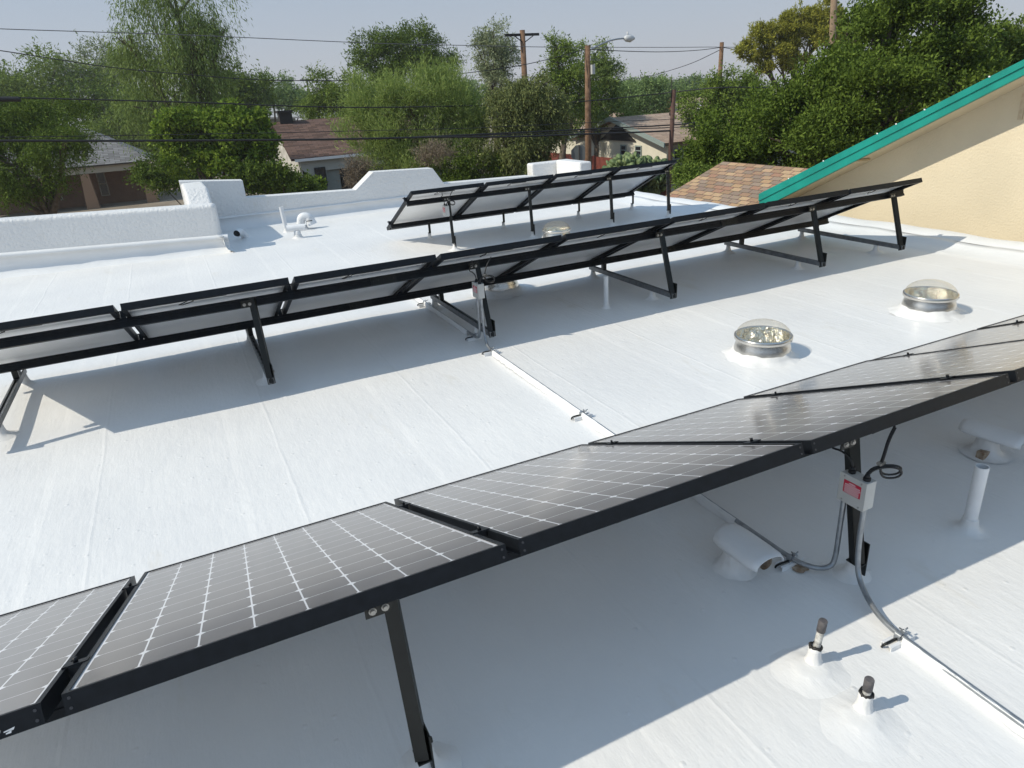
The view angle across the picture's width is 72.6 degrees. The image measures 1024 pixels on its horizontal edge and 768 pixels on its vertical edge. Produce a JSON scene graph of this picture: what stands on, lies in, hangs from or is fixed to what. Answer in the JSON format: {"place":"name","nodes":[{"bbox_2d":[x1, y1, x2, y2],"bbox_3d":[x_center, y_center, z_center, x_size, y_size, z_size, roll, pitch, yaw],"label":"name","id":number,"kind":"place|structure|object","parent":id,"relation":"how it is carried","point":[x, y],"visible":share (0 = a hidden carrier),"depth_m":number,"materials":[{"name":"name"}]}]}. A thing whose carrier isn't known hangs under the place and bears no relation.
{"place":"outdoors","nodes":[
{"label":"outdoors","id":0,"kind":"place"},
{"bbox_2d":[0,125,159,214],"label":"grey roofed house","id":1,"kind":"structure","parent":0,"point":[102,183],"depth_m":52.48,"materials":[{"name":"grey"}]},
{"bbox_2d":[95,172,109,195],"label":"window","id":2,"kind":"structure","parent":1,"relation":"in","point":[101,178],"depth_m":53.33,"materials":[{"name":"grey glass"}]},
{"bbox_2d":[268,104,303,128],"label":"pale far house","id":3,"kind":"structure","parent":0,"point":[294,116],"depth_m":94.26,"materials":[{"name":"white paint"}]},
{"bbox_2d":[0,87,885,217],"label":"ground","id":4,"kind":"structure","parent":0,"point":[169,200],"depth_m":52.31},
{"bbox_2d":[0,85,110,216],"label":"tree","id":5,"kind":"object","parent":4,"relation":"on","point":[21,120],"visible":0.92,"depth_m":27.32,"materials":[{"name":"green plant"}]},
{"bbox_2d":[0,36,124,125],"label":"tree","id":6,"kind":"object","parent":4,"relation":"on","point":[42,82],"visible":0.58,"depth_m":69.75,"materials":[{"name":"green plant"}]},
{"bbox_2d":[44,30,141,119],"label":"tree","id":7,"kind":"object","parent":4,"relation":"on","point":[87,56],"visible":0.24,"depth_m":72.88,"materials":[{"name":"green plant"}]},
{"bbox_2d":[75,76,190,165],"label":"tree","id":8,"kind":"object","parent":4,"relation":"on","point":[102,127],"visible":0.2,"depth_m":68.36,"materials":[{"name":"green plant"}]},
{"bbox_2d":[122,148,218,204],"bbox_3d":[-17.508,-10.043,36.539,4.829,4.594,3.565,-3,23,3],"label":"shrub","id":9,"kind":"object","parent":4,"relation":"on","point":[156,178],"visible":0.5,"depth_m":35.41,"materials":[{"name":"green plant"}]},
{"bbox_2d":[94,0,258,160],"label":"tree","id":10,"kind":"object","parent":4,"relation":"on","point":[192,52],"visible":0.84,"depth_m":37.13,"materials":[{"name":"green plant"}]},
{"bbox_2d":[144,96,283,181],"bbox_3d":[-13.405,-9.719,32.479,6.059,6.710,3.700,-5,23,-2],"label":"tree","id":11,"kind":"object","parent":4,"relation":"on","point":[208,159],"visible":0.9,"depth_m":31.13,"materials":[{"name":"green plant"}]},
{"bbox_2d":[208,55,285,114],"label":"tree","id":12,"kind":"object","parent":4,"relation":"on","point":[249,89],"visible":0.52,"depth_m":63.30,"materials":[{"name":"green plant"}]},
{"bbox_2d":[218,153,299,195],"bbox_3d":[-11.412,-8.400,32.061,3.938,4.287,2.571,-3,23,2],"label":"bush","id":13,"kind":"object","parent":4,"relation":"on","point":[267,177],"visible":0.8,"depth_m":31.10,"materials":[{"name":"green plant"}]},
{"bbox_2d":[248,66,316,121],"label":"tree","id":14,"kind":"object","parent":4,"relation":"on","point":[289,92],"visible":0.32,"depth_m":76.89,"materials":[{"name":"green plant"}]},
{"bbox_2d":[260,167,323,194],"bbox_3d":[-11.583,-9.828,36.784,3.556,3.292,2.410,-3,23,2],"label":"shrub","id":15,"kind":"object","parent":4,"relation":"on","point":[302,181],"visible":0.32,"depth_m":36.21,"materials":[{"name":"green plant"}]},
{"bbox_2d":[307,174,327,190],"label":"bush","id":16,"kind":"object","parent":4,"relation":"on","point":[322,181],"visible":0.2,"depth_m":38.35,"materials":[{"name":"green plant"}]},
{"bbox_2d":[290,59,386,119],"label":"tree","id":17,"kind":"object","parent":4,"relation":"on","point":[326,94],"visible":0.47,"depth_m":50.82,"materials":[{"name":"green plant"}]},
{"bbox_2d":[271,110,416,190],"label":"brown roofed house","id":18,"kind":"structure","parent":4,"relation":"on","point":[319,158],"depth_m":45.35,"materials":[{"name":"brown"}]},
{"bbox_2d":[314,167,327,185],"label":"window","id":19,"kind":"structure","parent":18,"relation":"in","point":[319,171],"depth_m":44.49,"materials":[{"name":"black glass"}]},
{"bbox_2d":[340,165,378,188],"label":"screen door","id":20,"kind":"structure","parent":18,"relation":"in","point":[342,176],"depth_m":45.65,"materials":[{"name":"black"}]},
{"bbox_2d":[337,134,460,188],"bbox_3d":[-4.050,-6.867,26.369,4.668,4.950,1.846,-2,23,4],"label":"shrub","id":21,"kind":"object","parent":4,"relation":"on","point":[359,167],"visible":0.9,"depth_m":25.60,"materials":[{"name":"green plant"}]},
{"bbox_2d":[336,13,466,121],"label":"tree","id":22,"kind":"object","parent":4,"relation":"on","point":[386,53],"visible":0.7,"depth_m":55.01,"materials":[{"name":"green plant"}]},
{"bbox_2d":[323,50,491,175],"bbox_3d":[-3.788,-9.335,28.548,7.038,7.807,5.100,-14,25,-22],"label":"tree","id":23,"kind":"object","parent":4,"relation":"on","point":[428,90],"visible":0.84,"depth_m":27.33,"materials":[{"name":"green plant"}]},
{"bbox_2d":[440,75,488,101],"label":"tree","id":24,"kind":"object","parent":4,"relation":"on","point":[475,82],"visible":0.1,"depth_m":100.22,"materials":[{"name":"green plant"}]},
{"bbox_2d":[415,130,522,181],"bbox_3d":[-1.523,-7.679,28.122,4.692,4.820,2.818,-2,23,5],"label":"shrub","id":25,"kind":"object","parent":4,"relation":"on","point":[464,164],"visible":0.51,"depth_m":27.34,"materials":[{"name":"green plant"}]},
{"bbox_2d":[466,13,520,174],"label":"tree","id":26,"kind":"object","parent":4,"relation":"on","point":[505,58],"visible":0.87,"depth_m":41.27,"materials":[{"name":"green plant"}]},
{"bbox_2d":[462,68,580,176],"bbox_3d":[0.445,-8.844,27.819,4.567,6.966,3.121,-14,25,-22],"label":"tree","id":27,"kind":"object","parent":4,"relation":"on","point":[531,102],"visible":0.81,"depth_m":26.66,"materials":[{"name":"green plant"}]},
{"bbox_2d":[505,30,538,76],"bbox_3d":[0.816,-15.124,39.846,2.081,9.151,0.425,-14,25,-22],"label":"utility pole","id":28,"kind":"object","parent":4,"relation":"on","point":[522,34],"visible":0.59,"depth_m":38.33,"materials":[{"name":"brown wood"}]},
{"bbox_2d":[0,28,821,49],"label":"overhead cable","id":29,"kind":"object","parent":28,"relation":"attached to","point":[338,41],"visible":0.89,"depth_m":33.90,"materials":[{"name":"black rubber"}]},
{"bbox_2d":[520,155,545,174],"bbox_3d":[1.319,-6.633,26.399,1.914,3.849,1.556,-14,25,-22],"label":"shrub","id":30,"kind":"object","parent":4,"relation":"on","point":[525,172],"visible":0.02,"depth_m":25.79,"materials":[{"name":"green plant"}]},
{"bbox_2d":[529,26,608,159],"bbox_3d":[3.355,-15.989,41.153,4.059,9.432,3.558,-21,28,-35],"label":"tree","id":31,"kind":"object","parent":4,"relation":"on","point":[567,79],"visible":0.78,"depth_m":39.88,"materials":[{"name":"green plant"}]},
{"bbox_2d":[571,145,584,160],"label":"stop sign","id":32,"kind":"object","parent":4,"relation":"on","point":[578,153],"visible":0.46,"depth_m":42.01,"materials":[{"name":"grey"}]},
{"bbox_2d":[567,34,643,156],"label":"tree","id":33,"kind":"object","parent":4,"relation":"on","point":[605,70],"visible":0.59,"depth_m":42.93,"materials":[{"name":"green plant"}]},
{"bbox_2d":[545,152,665,195],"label":"red fence","id":34,"kind":"object","parent":4,"relation":"on","point":[598,162],"visible":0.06,"depth_m":41.95,"materials":[{"name":"red wood"}]},
{"bbox_2d":[585,32,634,169],"bbox_3d":[4.693,-12.210,33.374,2.824,8.320,0.501,-14,25,-22],"label":"street lamp","id":35,"kind":"object","parent":4,"relation":"on","point":[626,38],"visible":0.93,"depth_m":32.27,"materials":[{"name":"metal"}]},
{"bbox_2d":[0,49,584,80],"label":"overhead cable","id":36,"kind":"object","parent":35,"relation":"attached to","point":[253,79],"visible":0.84,"depth_m":25.85,"materials":[{"name":"black plastic"}]},
{"bbox_2d":[593,47,720,51],"bbox_3d":[8.105,-18.247,37.968,0.621,0.284,16.740,12,28,34],"label":"overhead cable","id":37,"kind":"object","parent":35,"relation":"attached to","point":[653,51],"visible":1,"depth_m":37.30,"materials":[{"name":"black plastic"}]},
{"bbox_2d":[621,73,639,81],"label":"tree","id":38,"kind":"object","parent":4,"relation":"on","point":[630,78],"visible":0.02,"depth_m":137.87,"materials":[{"name":"green plant"}]},
{"bbox_2d":[602,151,677,194],"bbox_3d":[6.769,-10.641,36.395,3.993,2.974,3.665,-14,25,-22],"label":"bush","id":39,"kind":"object","parent":4,"relation":"on","point":[656,185],"visible":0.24,"depth_m":35.85,"materials":[{"name":"green plant"}]},
{"bbox_2d":[601,69,681,115],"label":"tree","id":40,"kind":"object","parent":4,"relation":"on","point":[652,86],"visible":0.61,"depth_m":58.64,"materials":[{"name":"green plant"}]},
{"bbox_2d":[621,73,682,109],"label":"tree","id":41,"kind":"object","parent":4,"relation":"on","point":[675,85],"visible":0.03,"depth_m":119.02,"materials":[{"name":"green plant"}]},
{"bbox_2d":[666,80,675,194],"bbox_3d":[6.426,-9.101,28.409,0.394,6.226,0.237,-14,25,-22],"label":"utility pole","id":42,"kind":"object","parent":4,"relation":"on","point":[672,120],"visible":0.59,"depth_m":27.89,"materials":[{"name":"brown wood"}]},
{"bbox_2d":[0,130,670,141],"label":"overhead cable","id":43,"kind":"object","parent":42,"relation":"attached to","point":[212,140],"visible":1,"depth_m":22.29,"materials":[{"name":"black plastic"}]},
{"bbox_2d":[0,116,711,137],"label":"overhead cable","id":44,"kind":"object","parent":42,"relation":"attached to","point":[326,131],"visible":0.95,"depth_m":22.10,"materials":[{"name":"black plastic"}]},
{"bbox_2d":[20,87,785,107],"bbox_3d":[-2.302,-10.571,25.097,32.037,1.655,3.487,-14,25,-22],"label":"overhead cable","id":45,"kind":"object","parent":42,"relation":"attached to","point":[341,107],"visible":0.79,"depth_m":24.54,"materials":[{"name":"black plastic"}]},
{"bbox_2d":[0,96,20,101],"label":"splice case","id":46,"kind":"object","parent":45,"relation":"attached to","point":[9,99],"visible":1,"depth_m":20.95,"materials":[{"name":"black plastic"}]},
{"bbox_2d":[378,122,697,139],"bbox_3d":[1.713,-9.506,26.044,13.804,0.499,0.056,-14,25,-22],"label":"overhead cable","id":47,"kind":"object","parent":42,"relation":"attached to","point":[558,130],"visible":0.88,"depth_m":26.01,"materials":[{"name":"black plastic"}]},
{"bbox_2d":[552,105,796,191],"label":"tan roofed house","id":48,"kind":"structure","parent":4,"relation":"on","point":[653,145],"depth_m":41.84,"materials":[{"name":"brown"}]},
{"bbox_2d":[620,145,626,154],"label":"window","id":49,"kind":"structure","parent":48,"relation":"in","point":[623,148],"depth_m":42.74,"materials":[{"name":"grey glass"}]},
{"bbox_2d":[635,145,641,155],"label":"window","id":50,"kind":"structure","parent":48,"relation":"in","point":[638,149],"depth_m":41.33,"materials":[{"name":"grey"}]},
{"bbox_2d":[673,148,681,165],"bbox_3d":[9.388,-12.790,39.593,0.596,1.146,0.080,-14,25,-22],"label":"window","id":51,"kind":"structure","parent":48,"relation":"in","point":[674,152],"depth_m":39.47,"materials":[{"name":"grey"}]},
{"bbox_2d":[667,79,699,99],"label":"tree","id":52,"kind":"object","parent":4,"relation":"on","point":[688,87],"visible":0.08,"depth_m":92.08,"materials":[{"name":"green plant"}]},
{"bbox_2d":[674,70,706,95],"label":"tree","id":53,"kind":"object","parent":4,"relation":"on","point":[691,79],"visible":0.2,"depth_m":128.21,"materials":[{"name":"green plant"}]},
{"bbox_2d":[669,156,722,191],"bbox_3d":[4.532,-3.298,17.146,1.509,4.485,1.080,-3,23,2],"label":"shrub","id":54,"kind":"object","parent":4,"relation":"on","point":[684,174],"visible":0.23,"depth_m":16.38,"materials":[{"name":"green plant"}]},
{"bbox_2d":[718,42,723,75],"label":"utility pole","id":55,"kind":"object","parent":4,"relation":"on","point":[721,50],"visible":0.21,"depth_m":44.04,"materials":[{"name":"brown wood"}]},
{"bbox_2d":[624,50,718,79],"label":"overhead cable","id":56,"kind":"object","parent":55,"relation":"attached to","point":[672,69],"visible":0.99,"depth_m":50.54,"materials":[{"name":"black plastic"}]},
{"bbox_2d":[669,60,774,141],"bbox_3d":[11.505,-13.847,37.998,5.780,7.015,3.948,5,24,20],"label":"tree","id":57,"kind":"object","parent":4,"relation":"on","point":[726,96],"visible":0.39,"depth_m":36.78,"materials":[{"name":"green plant"}]},
{"bbox_2d":[731,0,849,90],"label":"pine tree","id":58,"kind":"object","parent":4,"relation":"on","point":[792,29],"visible":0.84,"depth_m":41.20,"materials":[{"name":"green plant"}]},
{"bbox_2d":[829,0,836,44],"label":"utility pole","id":59,"kind":"object","parent":4,"relation":"on","point":[833,8],"visible":0.25,"depth_m":35.85,"materials":[{"name":"brown wood"}]},
{"bbox_2d":[671,0,1023,171],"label":"tree","id":60,"kind":"object","parent":4,"relation":"on","point":[832,112],"visible":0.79,"depth_m":16.88,"materials":[{"name":"green plant"}]},
{"bbox_2d":[942,9,1023,97],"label":"tree","id":61,"kind":"object","parent":4,"relation":"on","point":[1012,37],"visible":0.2,"depth_m":18.79,"materials":[{"name":"green plant"}]},
{"bbox_2d":[0,159,1023,767],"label":"flat roofed building","id":62,"kind":"structure","parent":0,"point":[650,639],"depth_m":3.69,"materials":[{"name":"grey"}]},
{"bbox_2d":[233,228,250,238],"bbox_3d":[-4.491,-2.506,11.627,0.255,0.223,0.442,-3,23,2],"label":"curved vent","id":63,"kind":"object","parent":62,"relation":"on","point":[242,233],"visible":0.99,"depth_m":11.48,"materials":[{"name":"white metal"}]},
{"bbox_2d":[279,206,288,232],"bbox_3d":[-3.900,-2.819,11.946,0.182,0.436,0.179,-14,25,-22],"label":"vent pipe","id":64,"kind":"object","parent":62,"relation":"on","point":[283,217],"visible":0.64,"depth_m":11.91,"materials":[{"name":"white"}]},
{"bbox_2d":[286,224,305,238],"bbox_3d":[-3.518,-2.495,11.394,0.312,0.219,0.274,-14,25,-22],"label":"tee vent","id":65,"kind":"object","parent":62,"relation":"on","point":[296,229],"visible":1,"depth_m":11.35,"materials":[{"name":"white"}]},
{"bbox_2d":[297,212,316,229],"bbox_3d":[-3.628,-2.860,12.194,0.389,0.286,0.305,-14,25,-22],"label":"gooseneck vent","id":66,"kind":"object","parent":62,"relation":"on","point":[308,218],"visible":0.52,"depth_m":12.11,"materials":[{"name":"white paint"}]},
{"bbox_2d":[417,300,430,307],"bbox_3d":[-0.871,-0.798,6.886,0.137,0.060,0.042,-14,25,-22],"label":"pipe support","id":67,"kind":"object","parent":62,"relation":"on","point":[419,305],"visible":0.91,"depth_m":6.87,"materials":[{"name":"metal"}]},
{"bbox_2d":[415,298,480,338],"bbox_3d":[-0.676,-0.816,6.426,0.030,0.409,1.890,-14,25,-22],"label":"conduit","id":68,"kind":"object","parent":62,"relation":"on","point":[456,325],"visible":0.81,"depth_m":6.18,"materials":[{"name":"metal"}]},
{"bbox_2d":[0,178,922,441],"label":"solar panel row","id":69,"kind":"object","parent":62,"relation":"on","point":[34,342],"visible":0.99,"depth_m":5.80,"materials":[{"name":"black glass"}]},
{"bbox_2d":[469,257,494,298],"bbox_3d":[-0.256,-0.836,5.475,0.136,0.315,0.262,-38,40,-53],"label":"combiner box","id":70,"kind":"object","parent":69,"relation":"attached to","point":[478,289],"visible":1,"depth_m":5.46,"materials":[{"name":"grey metal"}]},
{"bbox_2d":[465,333,481,341],"bbox_3d":[-0.326,-0.393,5.836,0.137,0.060,0.042,-14,25,-22],"label":"pipe support","id":71,"kind":"object","parent":62,"relation":"on","point":[471,338],"visible":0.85,"depth_m":5.83,"materials":[{"name":"metal"}]},
{"bbox_2d":[482,347,498,356],"bbox_3d":[-0.174,-0.258,5.490,0.137,0.060,0.042,-14,25,-22],"label":"pipe support","id":72,"kind":"object","parent":62,"relation":"on","point":[486,353],"visible":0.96,"depth_m":5.48,"materials":[{"name":"metal"}]},
{"bbox_2d":[471,280,527,299],"bbox_3d":[-0.133,-1.083,7.193,0.606,0.280,0.596,-14,25,-22],"label":"tubular skylight","id":73,"kind":"object","parent":62,"relation":"on","point":[510,289],"visible":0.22,"depth_m":7.04,"materials":[{"name":"metal"}]},
{"bbox_2d":[0,315,1023,767],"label":"solar panel row","id":74,"kind":"object","parent":62,"relation":"on","point":[66,655],"visible":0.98,"depth_m":2.31,"materials":[{"name":"black glass"}]},
{"bbox_2d":[832,426,902,511],"bbox_3d":[1.324,0.311,2.625,0.136,0.317,0.262,-38,40,-53],"label":"combiner box","id":75,"kind":"object","parent":74,"relation":"attached to","point":[856,489],"visible":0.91,"depth_m":2.62,"materials":[{"name":"grey metal"}]},
{"bbox_2d":[386,160,676,250],"bbox_3d":[0.345,-2.814,10.693,4.433,0.884,1.431,-14,25,-22],"label":"solar panel row","id":76,"kind":"object","parent":62,"relation":"on","point":[472,201],"visible":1,"depth_m":10.49,"materials":[{"name":"black glass"}]},
{"bbox_2d":[441,191,454,216],"bbox_3d":[-0.892,-2.456,9.471,0.137,0.339,0.267,-37,40,-53],"label":"combiner box","id":77,"kind":"object","parent":76,"relation":"attached to","point":[445,209],"visible":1,"depth_m":9.46,"materials":[{"name":"grey metal"}]},
{"bbox_2d":[542,226,570,237],"bbox_3d":[0.631,-2.173,9.908,0.596,0.280,0.607,-14,25,-22],"label":"tubular skylight","id":78,"kind":"object","parent":62,"relation":"on","point":[555,231],"visible":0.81,"depth_m":9.84,"materials":[{"name":"metal"}]},
{"bbox_2d":[571,409,591,421],"bbox_3d":[0.427,0.193,4.321,0.137,0.060,0.042,-14,25,-22],"label":"pipe support","id":79,"kind":"object","parent":62,"relation":"on","point":[577,417],"visible":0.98,"depth_m":4.31,"materials":[{"name":"metal"}]},
{"bbox_2d":[602,275,610,308],"bbox_3d":[0.858,-0.835,6.375,0.183,0.310,0.182,-14,25,-22],"label":"vent pipe","id":80,"kind":"object","parent":62,"relation":"on","point":[606,305],"visible":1,"depth_m":6.37,"materials":[{"name":"white"}]},
{"bbox_2d":[480,298,845,570],"bbox_3d":[0.490,0.059,4.158,0.126,0.409,3.392,-14,25,-24],"label":"conduit","id":81,"kind":"object","parent":62,"relation":"on","point":[713,507],"visible":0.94,"depth_m":3.35,"materials":[{"name":"metal"}]},
{"bbox_2d":[711,523,783,580],"bbox_3d":[0.936,0.713,2.882,0.238,0.150,0.288,-14,25,-22],"label":"vent hood","id":82,"kind":"object","parent":62,"relation":"on","point":[746,555],"visible":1,"depth_m":2.86,"materials":[{"name":"white metal"}]},
{"bbox_2d":[721,325,799,368],"bbox_3d":[1.836,-0.328,5.083,0.602,0.279,0.602,-14,25,-22],"label":"tubular skylight","id":83,"kind":"object","parent":62,"relation":"on","point":[758,346],"visible":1,"depth_m":4.99,"materials":[{"name":"metal"}]},
{"bbox_2d":[774,551,804,571],"bbox_3d":[1.155,0.738,2.909,0.137,0.060,0.042,-14,25,-22],"label":"pipe support","id":84,"kind":"object","parent":62,"relation":"on","point":[788,565],"visible":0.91,"depth_m":2.90,"materials":[{"name":"metal"}]},
{"bbox_2d":[792,564,808,572],"bbox_3d":[1.198,0.760,2.884,0.062,0.004,0.071,17,30,40],"label":"rust stain","id":85,"kind":"object","parent":62,"relation":"on","point":[799,568],"visible":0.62,"depth_m":2.88,"materials":[{"name":"brown"}]},
{"bbox_2d":[770,618,850,698],"bbox_3d":[1.020,0.894,2.362,0.423,0.207,0.423,-14,25,-22],"label":"capped pipe","id":86,"kind":"object","parent":62,"relation":"on","point":[813,670],"visible":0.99,"depth_m":2.37,"materials":[{"name":"black"}]},
{"bbox_2d":[819,676,910,761],"bbox_3d":[1.102,0.994,2.176,0.425,0.156,0.423,-14,25,-22],"label":"capped pipe","id":87,"kind":"object","parent":62,"relation":"on","point":[864,723],"visible":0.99,"depth_m":2.17,"materials":[{"name":"black"}]},
{"bbox_2d":[880,627,914,651],"bbox_3d":[1.369,0.905,2.477,0.137,0.060,0.042,-14,25,-22],"label":"pipe support","id":88,"kind":"object","parent":62,"relation":"on","point":[896,635],"visible":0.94,"depth_m":2.47,"materials":[{"name":"metal"}]},
{"bbox_2d":[888,286,969,322],"bbox_3d":[3.460,-0.725,5.775,0.609,0.280,0.594,-14,25,-22],"label":"tubular skylight","id":89,"kind":"object","parent":62,"relation":"on","point":[930,304],"visible":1,"depth_m":5.68,"materials":[{"name":"metal"}]},
{"bbox_2d":[855,510,1023,737],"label":"conduit","id":90,"kind":"object","parent":62,"relation":"on","point":[994,708],"visible":0.97,"depth_m":2.34,"materials":[{"name":"metal"}]},
{"bbox_2d":[944,463,992,540],"bbox_3d":[2.007,0.496,3.016,0.180,0.316,0.186,-14,25,-22],"label":"vent pipe","id":91,"kind":"object","parent":62,"relation":"on","point":[968,525],"visible":1,"depth_m":3.02,"materials":[{"name":"white"}]},
{"bbox_2d":[975,449,989,459],"bbox_3d":[2.446,0.364,3.618,0.060,0.040,0.040,-14,25,-22],"label":"wood scrap","id":92,"kind":"object","parent":62,"relation":"on","point":[981,454],"visible":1,"depth_m":3.60,"materials":[{"name":"brown wood"}]},
{"bbox_2d":[958,419,1023,463],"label":"vent hood","id":93,"kind":"object","parent":62,"relation":"on","point":[991,438],"visible":1,"depth_m":3.60,"materials":[{"name":"white metal"}]},
{"bbox_2d":[0,0,1023,127],"label":"sky","id":94,"kind":"structure","parent":0,"point":[698,25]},
{"bbox_2d":[469,124,716,135],"bbox_3d":[2.547,-9.705,26.638,13.478,0.579,0.036,-14,25,-22],"label":"overhead cable","id":95,"kind":"object","parent":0,"point":[580,131],"visible":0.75,"depth_m":26.64,"materials":[{"name":"black plastic"}]},
{"bbox_2d":[657,96,710,113],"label":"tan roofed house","id":96,"kind":"structure","parent":0,"point":[686,103],"depth_m":68.36,"materials":[{"name":"brown"}]},
{"bbox_2d":[666,60,1023,241],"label":"tan gabled building","id":97,"kind":"structure","parent":0,"point":[961,154],"depth_m":8.76,"materials":[{"name":"paint"}]}
]}

